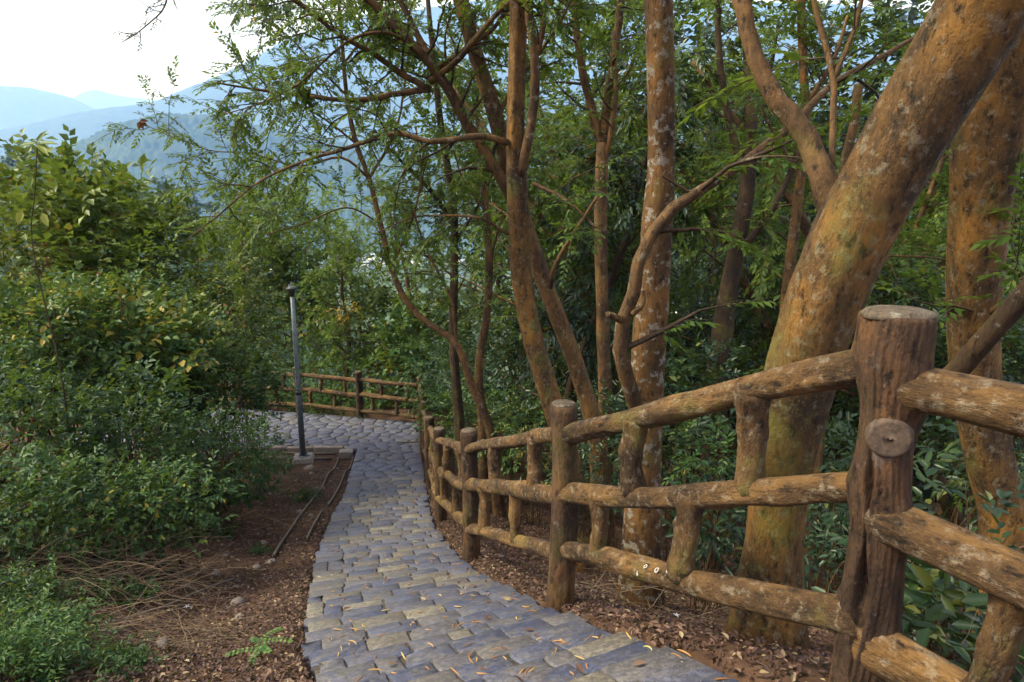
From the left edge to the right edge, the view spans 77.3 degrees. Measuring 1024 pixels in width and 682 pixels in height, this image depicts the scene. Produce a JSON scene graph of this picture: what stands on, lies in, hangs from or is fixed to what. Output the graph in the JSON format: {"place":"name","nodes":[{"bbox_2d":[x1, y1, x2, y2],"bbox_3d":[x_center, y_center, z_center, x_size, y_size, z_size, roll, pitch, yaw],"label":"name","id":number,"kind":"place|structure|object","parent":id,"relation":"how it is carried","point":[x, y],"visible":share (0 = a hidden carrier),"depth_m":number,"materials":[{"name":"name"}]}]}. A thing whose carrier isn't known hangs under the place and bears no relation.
{"place":"outdoors","nodes":[
{"label":"outdoors","id":0,"kind":"place"},
{"bbox_2d":[0,86,94,129],"bbox_3d":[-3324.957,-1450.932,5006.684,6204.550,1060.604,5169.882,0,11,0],"label":"mountain","id":1,"kind":"structure","parent":0,"point":[19,106],"depth_m":4696.89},
{"bbox_2d":[72,90,159,108],"bbox_3d":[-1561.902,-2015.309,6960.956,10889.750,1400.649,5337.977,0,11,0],"label":"mountain","id":2,"kind":"structure","parent":0,"point":[97,99],"depth_m":6673.08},
{"bbox_2d":[0,162,374,387],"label":"hillside","id":3,"kind":"structure","parent":0,"point":[141,254],"depth_m":184.30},
{"bbox_2d":[67,406,425,483],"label":"landing pavement","id":4,"kind":"structure","parent":0,"point":[354,433],"depth_m":15.35,"materials":[{"name":"stone"}]},
{"bbox_2d":[113,439,730,679],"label":"fallen needles","id":5,"kind":"object","parent":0,"point":[572,673],"depth_m":3.86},
{"bbox_2d":[0,0,923,155],"bbox_3d":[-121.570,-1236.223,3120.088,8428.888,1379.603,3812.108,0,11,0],"label":"mountain","id":6,"kind":"structure","parent":0,"point":[86,124],"depth_m":3177.78,"materials":[{"name":"blue"}]},
{"bbox_2d":[0,0,934,98],"label":"sky","id":7,"kind":"structure","parent":0,"point":[63,47],"materials":[{"name":"white"}]},
{"bbox_2d":[0,253,1023,681],"bbox_3d":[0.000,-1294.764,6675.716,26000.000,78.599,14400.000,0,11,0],"label":"ground","id":8,"kind":"structure","parent":0,"point":[702,657],"depth_m":6.24,"materials":[{"name":"soil"}]},
{"bbox_2d":[15,131,70,454],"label":"sapling","id":9,"kind":"object","parent":8,"relation":"on","point":[40,146],"visible":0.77,"depth_m":5.78,"materials":[{"name":"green plant"}]},
{"bbox_2d":[0,544,90,609],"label":"herb patch","id":10,"kind":"object","parent":8,"relation":"on","point":[11,581],"visible":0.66,"depth_m":4.24,"materials":[{"name":"green plant"}]},
{"bbox_2d":[0,577,115,647],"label":"herb patch","id":11,"kind":"object","parent":8,"relation":"on","point":[36,605],"visible":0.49,"depth_m":3.76,"materials":[{"name":"green plant"}]},
{"bbox_2d":[0,593,118,681],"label":"herb patch","id":12,"kind":"object","parent":8,"relation":"on","point":[9,644],"visible":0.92,"depth_m":3.19,"materials":[{"name":"green plant"}]},
{"bbox_2d":[0,433,119,568],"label":"leafy shrub","id":13,"kind":"object","parent":8,"relation":"on","point":[23,486],"visible":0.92,"depth_m":4.90,"materials":[{"name":"green plant"}]},
{"bbox_2d":[0,355,134,513],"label":"leafy shrub","id":14,"kind":"object","parent":8,"relation":"on","point":[13,401],"visible":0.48,"depth_m":6.28,"materials":[{"name":"green plant"}]},
{"bbox_2d":[0,260,161,453],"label":"leafy shrub","id":15,"kind":"object","parent":8,"relation":"on","point":[17,311],"visible":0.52,"depth_m":8.43,"materials":[{"name":"green plant"}]},
{"bbox_2d":[0,128,174,451],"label":"bushy tree","id":16,"kind":"object","parent":8,"relation":"on","point":[6,185],"visible":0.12,"depth_m":11.66,"materials":[{"name":"green plant"}]},
{"bbox_2d":[8,617,168,681],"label":"herb patch","id":17,"kind":"object","parent":8,"relation":"on","point":[127,653],"visible":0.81,"depth_m":3.33,"materials":[{"name":"green plant"}]},
{"bbox_2d":[0,443,184,571],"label":"leafy shrub","id":18,"kind":"object","parent":8,"relation":"on","point":[118,528],"visible":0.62,"depth_m":5.26,"materials":[{"name":"green plant"}]},
{"bbox_2d":[1,351,222,530],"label":"leafy shrub","id":19,"kind":"object","parent":8,"relation":"on","point":[158,404],"visible":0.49,"depth_m":6.95,"materials":[{"name":"green plant"}]},
{"bbox_2d":[0,124,233,467],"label":"bushy tree","id":20,"kind":"object","parent":8,"relation":"on","point":[84,195],"visible":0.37,"depth_m":11.07,"materials":[{"name":"green plant"}]},
{"bbox_2d":[0,264,233,468],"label":"leafy shrub","id":21,"kind":"object","parent":8,"relation":"on","point":[137,305],"visible":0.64,"depth_m":8.83,"materials":[{"name":"green plant"}]},
{"bbox_2d":[70,572,165,611],"bbox_3d":[-2.970,1.896,4.825,0.723,0.427,0.593,0,11,0],"label":"herb patch","id":22,"kind":"object","parent":8,"relation":"on","point":[135,588],"visible":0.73,"depth_m":4.74,"materials":[{"name":"green plant"}]},
{"bbox_2d":[41,177,263,463],"bbox_3d":[-6.213,-0.051,11.588,3.393,5.689,3.137,0,11,0],"label":"bushy tree","id":23,"kind":"object","parent":8,"relation":"on","point":[163,227],"visible":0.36,"depth_m":11.08,"materials":[{"name":"green plant"}]},
{"bbox_2d":[88,443,248,581],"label":"leafy shrub","id":24,"kind":"object","parent":8,"relation":"on","point":[212,520],"visible":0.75,"depth_m":5.68,"materials":[{"name":"green plant"}]},
{"bbox_2d":[117,334,303,491],"bbox_3d":[-4.668,1.197,9.953,2.667,2.692,2.330,0,11,0],"label":"leafy shrub","id":25,"kind":"object","parent":8,"relation":"on","point":[271,379],"visible":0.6,"depth_m":9.69,"materials":[{"name":"green plant"}]},
{"bbox_2d":[131,395,294,523],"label":"leafy shrub","id":26,"kind":"object","parent":8,"relation":"on","point":[249,461],"visible":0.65,"depth_m":7.96,"materials":[{"name":"green plant"}]},
{"bbox_2d":[153,241,294,476],"bbox_3d":[-5.178,0.458,11.340,2.523,4.440,2.276,0,11,0],"label":"leafy shrub","id":27,"kind":"object","parent":8,"relation":"on","point":[240,291],"visible":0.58,"depth_m":11.05,"materials":[{"name":"green plant"}]},
{"bbox_2d":[198,187,288,389],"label":"bushy tree","id":28,"kind":"object","parent":8,"relation":"on","point":[244,203],"visible":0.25,"depth_m":20.75,"materials":[{"name":"green plant"}]},
{"bbox_2d":[192,209,323,375],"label":"rounded tree","id":29,"kind":"object","parent":8,"relation":"on","point":[277,275],"visible":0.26,"depth_m":21.90,"materials":[{"name":"green plant"}]},
{"bbox_2d":[212,146,366,385],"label":"bushy tree","id":30,"kind":"object","parent":8,"relation":"on","point":[276,221],"visible":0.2,"depth_m":23.18,"materials":[{"name":"green plant"}]},
{"bbox_2d":[220,173,372,385],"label":"rounded tree","id":31,"kind":"object","parent":8,"relation":"on","point":[335,214],"visible":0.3,"depth_m":23.21,"materials":[{"name":"green plant"}]},
{"bbox_2d":[225,281,369,383],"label":"hillside shrub","id":32,"kind":"object","parent":8,"relation":"on","point":[298,302],"visible":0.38,"depth_m":20.66,"materials":[{"name":"green plant"}]},
{"bbox_2d":[90,0,506,518],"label":"bending tree","id":33,"kind":"object","parent":8,"relation":"on","point":[498,506],"visible":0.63,"depth_m":8.85,"materials":[{"name":"green plant"}]},
{"bbox_2d":[286,286,314,464],"bbox_3d":[-4.680,0.804,13.979,0.540,4.020,0.540,-2,12,-11],"label":"lamp post","id":34,"kind":"object","parent":8,"relation":"on","point":[302,456],"visible":0.97,"depth_m":14.03,"materials":[{"name":"metal"}]},
{"bbox_2d":[201,364,416,418],"bbox_3d":[-5.831,1.452,17.251,7.335,1.536,0.315,3,12,15],"label":"log fence","id":35,"kind":"object","parent":8,"relation":"on","point":[359,394],"visible":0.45,"depth_m":16.81,"materials":[{"name":"brown wood"}]},
{"bbox_2d":[274,228,367,387],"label":"rounded tree","id":36,"kind":"object","parent":8,"relation":"on","point":[294,272],"visible":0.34,"depth_m":22.72,"materials":[{"name":"green plant"}]},
{"bbox_2d":[274,342,383,401],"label":"hillside shrub","id":37,"kind":"object","parent":8,"relation":"on","point":[314,366],"visible":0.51,"depth_m":18.98,"materials":[{"name":"green plant"}]},
{"bbox_2d":[282,379,394,419],"bbox_3d":[-4.850,1.736,18.254,3.270,1.118,3.145,0,11,0],"label":"herb patch","id":38,"kind":"object","parent":8,"relation":"on","point":[316,400],"visible":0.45,"depth_m":17.84,"materials":[{"name":"green plant"}]},
{"bbox_2d":[282,216,395,403],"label":"bushy tree","id":39,"kind":"object","parent":8,"relation":"on","point":[322,275],"visible":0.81,"depth_m":19.13,"materials":[{"name":"green plant"}]},
{"bbox_2d":[298,191,414,387],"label":"forest tree","id":40,"kind":"object","parent":8,"relation":"on","point":[330,216],"visible":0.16,"depth_m":26.47,"materials":[{"name":"green plant"}]},
{"bbox_2d":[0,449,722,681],"bbox_3d":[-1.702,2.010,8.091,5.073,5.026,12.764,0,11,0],"label":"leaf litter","id":41,"kind":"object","parent":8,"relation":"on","point":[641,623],"visible":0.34,"depth_m":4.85,"materials":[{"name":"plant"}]},
{"bbox_2d":[336,343,426,413],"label":"hillside shrub","id":42,"kind":"object","parent":8,"relation":"on","point":[379,402],"visible":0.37,"depth_m":18.32,"materials":[{"name":"green plant"}]},
{"bbox_2d":[325,259,443,394],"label":"hillside shrub","id":43,"kind":"object","parent":8,"relation":"on","point":[362,317],"visible":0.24,"depth_m":19.48,"materials":[{"name":"green plant"}]},
{"bbox_2d":[154,0,647,574],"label":"straight tree","id":44,"kind":"object","parent":8,"relation":"on","point":[518,138],"visible":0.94,"depth_m":6.00,"materials":[{"name":"orange plant"}]},
{"bbox_2d":[192,0,628,547],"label":"slanting tree","id":45,"kind":"object","parent":8,"relation":"on","point":[474,48],"visible":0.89,"depth_m":6.38,"materials":[{"name":"brown plant"}]},
{"bbox_2d":[338,150,494,401],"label":"forest tree","id":46,"kind":"object","parent":8,"relation":"on","point":[408,285],"visible":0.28,"depth_m":18.65,"materials":[{"name":"green plant"}]},
{"bbox_2d":[362,294,475,411],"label":"hillside shrub","id":47,"kind":"object","parent":8,"relation":"on","point":[409,329],"visible":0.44,"depth_m":17.46,"materials":[{"name":"green plant"}]},
{"bbox_2d":[354,285,483,402],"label":"hillside shrub","id":48,"kind":"object","parent":8,"relation":"on","point":[394,301],"visible":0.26,"depth_m":18.86,"materials":[{"name":"green plant"}]},
{"bbox_2d":[348,0,528,491],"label":"thin tree","id":49,"kind":"object","parent":8,"relation":"on","point":[459,421],"visible":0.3,"depth_m":10.18,"materials":[{"name":"green plant"}]},
{"bbox_2d":[393,319,492,440],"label":"undergrowth shrub","id":50,"kind":"object","parent":8,"relation":"on","point":[432,352],"visible":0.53,"depth_m":14.26,"materials":[{"name":"green plant"}]},
{"bbox_2d":[411,369,530,479],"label":"undergrowth shrub","id":51,"kind":"object","parent":8,"relation":"on","point":[443,396],"visible":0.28,"depth_m":11.87,"materials":[{"name":"green plant"}]},
{"bbox_2d":[422,106,539,478],"bbox_3d":[-0.506,-0.208,9.937,1.921,6.602,1.671,0,11,0],"label":"twin tree","id":52,"kind":"object","parent":8,"relation":"on","point":[487,274],"visible":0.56,"depth_m":9.73,"materials":[{"name":"brown plant"}]},
{"bbox_2d":[403,58,560,415],"bbox_3d":[-0.085,-2.845,26.375,9.066,16.304,9.140,8,14,35],"label":"canopy tree","id":53,"kind":"object","parent":8,"relation":"on","point":[425,221],"visible":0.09,"depth_m":25.60,"materials":[{"name":"green plant"}]},
{"bbox_2d":[337,0,640,478],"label":"forest tree","id":54,"kind":"object","parent":8,"relation":"on","point":[560,141],"visible":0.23,"depth_m":11.01,"materials":[{"name":"green plant"}]},
{"bbox_2d":[424,285,569,469],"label":"undergrowth shrub","id":55,"kind":"object","parent":8,"relation":"on","point":[504,332],"visible":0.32,"depth_m":14.62,"materials":[{"name":"green plant"}]},
{"bbox_2d":[0,445,1023,672],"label":"dry vines","id":56,"kind":"object","parent":8,"relation":"on","point":[110,570],"visible":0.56,"depth_m":4.78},
{"bbox_2d":[477,369,581,527],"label":"undergrowth shrub","id":57,"kind":"object","parent":8,"relation":"on","point":[538,423],"visible":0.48,"depth_m":9.88,"materials":[{"name":"green plant"}]},
{"bbox_2d":[413,0,712,399],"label":"forest tree","id":58,"kind":"object","parent":8,"relation":"on","point":[610,24],"visible":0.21,"depth_m":14.91,"materials":[{"name":"green plant"}]},
{"bbox_2d":[428,0,702,410],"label":"forest tree","id":59,"kind":"object","parent":8,"relation":"on","point":[557,68],"visible":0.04,"depth_m":18.88,"materials":[{"name":"green plant"}]},
{"bbox_2d":[113,466,1023,681],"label":"leaf litter","id":60,"kind":"object","parent":8,"relation":"on","point":[696,626],"visible":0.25,"depth_m":3.56,"materials":[{"name":"plant"}]},
{"bbox_2d":[468,35,673,444],"bbox_3d":[3.192,-2.767,29.303,11.312,20.342,11.403,8,14,35],"label":"canopy tree","id":61,"kind":"object","parent":8,"relation":"on","point":[543,53],"visible":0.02,"depth_m":26.85,"materials":[{"name":"green plant"}]},
{"bbox_2d":[407,0,736,522],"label":"forest tree","id":62,"kind":"object","parent":8,"relation":"on","point":[468,103],"visible":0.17,"depth_m":13.24,"materials":[{"name":"green plant"}]},
{"bbox_2d":[507,0,645,480],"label":"forked tree","id":63,"kind":"object","parent":8,"relation":"on","point":[603,129],"visible":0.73,"depth_m":8.55,"materials":[{"name":"brown plant"}]},
{"bbox_2d":[541,440,623,576],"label":"undergrowth shrub","id":64,"kind":"object","parent":8,"relation":"on","point":[598,465],"visible":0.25,"depth_m":7.03,"materials":[{"name":"green plant"}]},
{"bbox_2d":[539,379,677,522],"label":"undergrowth shrub","id":65,"kind":"object","parent":8,"relation":"on","point":[612,398],"visible":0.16,"depth_m":8.22,"materials":[{"name":"green plant"}]},
{"bbox_2d":[485,0,759,505],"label":"glossy tree","id":66,"kind":"object","parent":8,"relation":"on","point":[627,227],"visible":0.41,"depth_m":10.83,"materials":[{"name":"green plant"}]},
{"bbox_2d":[463,0,820,458],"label":"canopy tree","id":67,"kind":"object","parent":8,"relation":"on","point":[694,39],"visible":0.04,"depth_m":27.79,"materials":[{"name":"green plant"}]},
{"bbox_2d":[606,416,736,561],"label":"undergrowth shrub","id":68,"kind":"object","parent":8,"relation":"on","point":[683,445],"visible":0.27,"depth_m":7.75,"materials":[{"name":"green plant"}]},
{"bbox_2d":[613,251,766,483],"bbox_3d":[4.471,1.124,16.615,4.167,6.927,4.330,0,11,0],"label":"undergrowth shrub","id":69,"kind":"object","parent":8,"relation":"on","point":[674,286],"visible":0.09,"depth_m":16.04,"materials":[{"name":"green plant"}]},
{"bbox_2d":[594,68,812,458],"bbox_3d":[8.362,-1.375,28.274,11.060,19.889,11.149,1,11,6],"label":"canopy tree","id":70,"kind":"object","parent":8,"relation":"on","point":[676,254],"visible":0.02,"depth_m":25.93,"materials":[{"name":"green plant"}]},
{"bbox_2d":[662,473,746,612],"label":"undergrowth shrub","id":71,"kind":"object","parent":8,"relation":"on","point":[702,554],"visible":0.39,"depth_m":5.34,"materials":[{"name":"green plant"}]},
{"bbox_2d":[662,420,747,606],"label":"undergrowth shrub","id":72,"kind":"object","parent":8,"relation":"on","point":[686,460],"visible":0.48,"depth_m":5.99,"materials":[{"name":"green plant"}]},
{"bbox_2d":[622,0,796,478],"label":"forest tree","id":73,"kind":"object","parent":8,"relation":"on","point":[704,220],"visible":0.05,"depth_m":20.23,"materials":[{"name":"green plant"}]},
{"bbox_2d":[663,330,765,572],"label":"undergrowth shrub","id":74,"kind":"object","parent":8,"relation":"on","point":[709,349],"visible":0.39,"depth_m":9.03,"materials":[{"name":"green plant"}]},
{"bbox_2d":[417,305,1023,681],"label":"log fence","id":75,"kind":"object","parent":8,"relation":"on","point":[884,364],"visible":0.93,"depth_m":1.98,"materials":[{"name":"brown wood"}]},
{"bbox_2d":[609,70,858,414],"bbox_3d":[8.951,-1.027,24.894,7.312,17.103,10.947,29,31,68],"label":"forest tree","id":76,"kind":"object","parent":8,"relation":"on","point":[677,190],"visible":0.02,"depth_m":22.57,"materials":[{"name":"green plant"}]},
{"bbox_2d":[662,183,816,482],"bbox_3d":[5.014,0.435,14.780,4.040,8.651,4.521,2,11,9],"label":"shrub","id":77,"kind":"object","parent":8,"relation":"on","point":[715,295],"visible":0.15,"depth_m":14.23,"materials":[{"name":"green plant"}]},
{"bbox_2d":[562,0,957,508],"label":"forest tree","id":78,"kind":"object","parent":8,"relation":"on","point":[744,280],"visible":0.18,"depth_m":12.01,"materials":[{"name":"green plant"}]},
{"bbox_2d":[685,0,838,571],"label":"dark tree","id":79,"kind":"object","parent":8,"relation":"on","point":[724,316],"visible":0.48,"depth_m":9.10,"materials":[{"name":"brown plant"}]},
{"bbox_2d":[685,272,852,518],"bbox_3d":[5.369,1.739,13.603,3.345,6.405,3.081,0,11,0],"label":"undergrowth shrub","id":80,"kind":"object","parent":8,"relation":"on","point":[741,331],"visible":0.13,"depth_m":13.16,"materials":[{"name":"green plant"}]},
{"bbox_2d":[605,0,949,610],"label":"spotted tree","id":81,"kind":"object","parent":8,"relation":"on","point":[645,304],"visible":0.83,"depth_m":4.42,"materials":[{"name":"brown plant"}]},
{"bbox_2d":[699,410,857,592],"bbox_3d":[3.361,2.245,8.062,2.306,2.784,1.979,0,11,0],"label":"undergrowth shrub","id":82,"kind":"object","parent":8,"relation":"on","point":[826,461],"visible":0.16,"depth_m":7.86,"materials":[{"name":"green plant"}]},
{"bbox_2d":[682,36,878,470],"bbox_3d":[12.333,-2.550,31.372,13.203,23.744,13.310,-2,11,-9],"label":"canopy tree","id":83,"kind":"object","parent":8,"relation":"on","point":[843,90],"visible":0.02,"depth_m":28.63,"materials":[{"name":"green plant"}]},
{"bbox_2d":[713,503,848,591],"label":"undergrowth shrub","id":84,"kind":"object","parent":8,"relation":"on","point":[810,520],"visible":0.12,"depth_m":5.35,"materials":[{"name":"green plant"}]},
{"bbox_2d":[676,0,918,316],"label":"yellow stem tree","id":85,"kind":"object","parent":8,"relation":"on","point":[802,36],"visible":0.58,"depth_m":6.40,"materials":[{"name":"orange plant"}]},
{"bbox_2d":[605,0,1023,592],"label":"forest tree","id":86,"kind":"object","parent":8,"relation":"on","point":[913,247],"visible":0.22,"depth_m":10.33,"materials":[{"name":"green plant"}]},
{"bbox_2d":[808,421,856,627],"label":"undergrowth shrub","id":87,"kind":"object","parent":8,"relation":"on","point":[850,443],"visible":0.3,"depth_m":4.93,"materials":[{"name":"green plant"}]},
{"bbox_2d":[804,83,862,589],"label":"broken tree","id":88,"kind":"object","parent":8,"relation":"on","point":[850,139],"visible":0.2,"depth_m":5.75,"materials":[{"name":"brown plant"}]},
{"bbox_2d":[667,0,1023,470],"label":"canopy tree","id":89,"kind":"object","parent":8,"relation":"on","point":[913,12],"visible":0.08,"depth_m":25.78,"materials":[{"name":"green plant"}]},
{"bbox_2d":[738,247,952,566],"bbox_3d":[6.740,1.493,12.408,3.409,6.920,3.286,-6,13,-29],"label":"shrub","id":90,"kind":"object","parent":8,"relation":"on","point":[854,417],"visible":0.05,"depth_m":12.27,"materials":[{"name":"green plant"}]},
{"bbox_2d":[677,0,1023,652],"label":"leaning tree","id":91,"kind":"object","parent":8,"relation":"on","point":[956,54],"visible":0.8,"depth_m":2.39,"materials":[{"name":"orange plant"}]},
{"bbox_2d":[804,503,910,631],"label":"undergrowth shrub","id":92,"kind":"object","parent":8,"relation":"on","point":[834,553],"visible":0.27,"depth_m":4.75,"materials":[{"name":"green plant"}]},
{"bbox_2d":[819,277,959,576],"bbox_3d":[6.637,1.805,11.525,3.470,6.326,3.193,0,11,0],"label":"undergrowth shrub","id":93,"kind":"object","parent":8,"relation":"on","point":[855,398],"visible":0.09,"depth_m":10.84,"materials":[{"name":"green plant"}]},
{"bbox_2d":[811,562,986,670],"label":"undergrowth shrub","id":94,"kind":"object","parent":8,"relation":"on","point":[936,643],"visible":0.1,"depth_m":3.49,"materials":[{"name":"green plant"}]},
{"bbox_2d":[777,0,1023,632],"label":"tree","id":95,"kind":"object","parent":8,"relation":"on","point":[986,156],"visible":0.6,"depth_m":3.90,"materials":[{"name":"orange plant"}]},
{"bbox_2d":[782,0,1023,498],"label":"canopy tree","id":96,"kind":"object","parent":8,"relation":"on","point":[926,495],"visible":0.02,"depth_m":31.32,"materials":[{"name":"green plant"}]},
{"bbox_2d":[810,9,1023,512],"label":"forest tree","id":97,"kind":"object","parent":8,"relation":"on","point":[944,200],"visible":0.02,"depth_m":14.38,"materials":[{"name":"green plant"}]},
{"bbox_2d":[826,259,1023,604],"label":"shrub","id":98,"kind":"object","parent":8,"relation":"on","point":[913,303],"visible":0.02,"depth_m":10.86,"materials":[{"name":"green plant"}]},
{"bbox_2d":[830,18,1020,532],"bbox_3d":[9.290,-0.826,15.572,5.855,13.804,6.910,9,14,38],"label":"forest tree","id":99,"kind":"object","parent":8,"relation":"on","point":[924,206],"visible":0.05,"depth_m":14.10,"materials":[{"name":"green plant"}]},
{"bbox_2d":[828,444,1023,647],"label":"undergrowth shrub","id":100,"kind":"object","parent":8,"relation":"on","point":[997,513],"visible":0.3,"depth_m":3.64,"materials":[{"name":"green plant"}]},
{"bbox_2d":[855,282,1023,615],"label":"undergrowth shrub","id":101,"kind":"object","parent":8,"relation":"on","point":[1009,334],"visible":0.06,"depth_m":9.28,"materials":[{"name":"green plant"}]},
{"bbox_2d":[902,555,1023,681],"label":"undergrowth shrub","id":102,"kind":"object","parent":8,"relation":"on","point":[919,592],"visible":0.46,"depth_m":3.09,"materials":[{"name":"green plant"}]},
{"bbox_2d":[913,414,1023,631],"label":"undergrowth shrub","id":103,"kind":"object","parent":8,"relation":"on","point":[953,427],"visible":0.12,"depth_m":7.02,"materials":[{"name":"green plant"}]},
{"bbox_2d":[914,278,1023,450],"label":"slanting sapling","id":104,"kind":"object","parent":8,"relation":"on","point":[991,332],"visible":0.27,"depth_m":3.03,"materials":[{"name":"brown plant"}]},
{"bbox_2d":[0,112,1023,255],"bbox_3d":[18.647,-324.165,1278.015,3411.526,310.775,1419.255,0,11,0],"label":"hill","id":105,"kind":"structure","parent":0,"point":[151,146],"depth_m":1321.36,"materials":[{"name":"blue"}]},
{"bbox_2d":[300,448,739,681],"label":"path","id":106,"kind":"structure","parent":0,"point":[608,657],"depth_m":3.75,"materials":[{"name":"stone"}]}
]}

